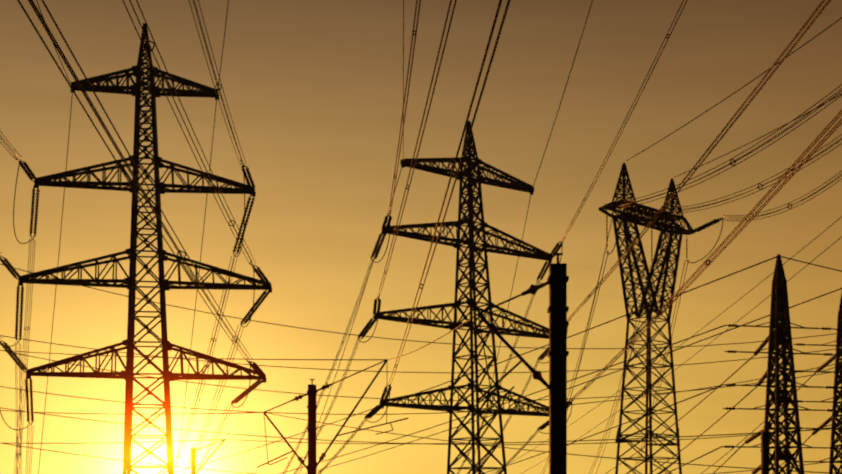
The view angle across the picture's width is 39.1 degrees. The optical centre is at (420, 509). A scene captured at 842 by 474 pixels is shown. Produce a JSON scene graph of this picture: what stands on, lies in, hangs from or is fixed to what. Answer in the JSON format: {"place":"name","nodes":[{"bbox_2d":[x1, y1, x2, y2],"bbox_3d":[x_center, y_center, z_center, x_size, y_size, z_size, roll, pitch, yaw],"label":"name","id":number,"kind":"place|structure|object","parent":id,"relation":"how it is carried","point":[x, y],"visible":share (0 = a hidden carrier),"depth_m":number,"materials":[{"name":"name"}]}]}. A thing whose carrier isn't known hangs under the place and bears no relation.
{"place":"outdoors","nodes":[
{"label":"outdoors","id":0,"kind":"place"},
{"bbox_2d":[0,0,841,473],"label":"sky","id":1,"kind":"structure","parent":0,"point":[313,89],"materials":[{"name":"orange"}]},
{"label":"ground","id":2,"kind":"structure","parent":0,"visible":0},
{"bbox_2d":[18,23,271,473],"bbox_3d":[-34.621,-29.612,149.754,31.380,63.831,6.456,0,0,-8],"label":"pylon","id":3,"kind":"object","parent":2,"relation":"on","point":[127,374],"visible":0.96,"depth_m":148.80,"materials":[{"name":"metal"}]},
{"bbox_2d":[0,162,841,473],"bbox_3d":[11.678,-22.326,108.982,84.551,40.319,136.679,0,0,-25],"label":"insulators","id":4,"kind":"object","parent":3,"relation":"attached to","point":[264,296],"visible":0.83,"depth_m":149.11,"materials":[{"name":"brown"}]},
{"bbox_2d":[0,30,791,472],"bbox_3d":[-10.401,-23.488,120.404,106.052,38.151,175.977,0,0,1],"label":"fittings","id":5,"kind":"object","parent":4,"relation":"attached to","point":[388,216],"visible":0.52,"depth_m":136.27,"materials":[{"name":"metal"}]},
{"bbox_2d":[0,0,841,473],"bbox_3d":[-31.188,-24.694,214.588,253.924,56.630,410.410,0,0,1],"label":"conductors","id":6,"kind":"object","parent":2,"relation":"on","point":[748,218],"visible":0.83,"depth_m":115.94,"materials":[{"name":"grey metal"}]},
{"bbox_2d":[373,121,552,473],"bbox_3d":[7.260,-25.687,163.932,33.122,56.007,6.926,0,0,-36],"label":"pylon","id":7,"kind":"object","parent":2,"relation":"on","point":[471,165],"visible":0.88,"depth_m":163.26,"materials":[{"name":"metal"}]},
{"bbox_2d":[190,253,769,473],"bbox_3d":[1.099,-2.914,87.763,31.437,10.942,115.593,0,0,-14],"label":"catenary masts","id":8,"kind":"object","parent":2,"relation":"on","point":[557,311],"visible":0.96,"depth_m":29.39,"materials":[{"name":"metal"}]},
{"bbox_2d":[598,163,694,473],"bbox_3d":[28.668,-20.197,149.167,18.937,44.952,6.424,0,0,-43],"label":"delta pylon","id":9,"kind":"object","parent":2,"relation":"on","point":[633,217],"visible":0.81,"depth_m":148.58,"materials":[{"name":"metal"}]},
{"bbox_2d":[737,254,826,473],"bbox_3d":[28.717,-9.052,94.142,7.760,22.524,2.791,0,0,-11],"label":"mast","id":10,"kind":"object","parent":2,"relation":"on","point":[779,314],"visible":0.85,"depth_m":93.66,"materials":[{"name":"metal"}]},
{"bbox_2d":[804,293,841,473],"bbox_3d":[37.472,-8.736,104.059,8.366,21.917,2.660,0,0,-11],"label":"mast","id":11,"kind":"object","parent":2,"relation":"on","point":[836,397],"visible":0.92,"depth_m":104.07,"materials":[{"name":"metal"}]}
]}

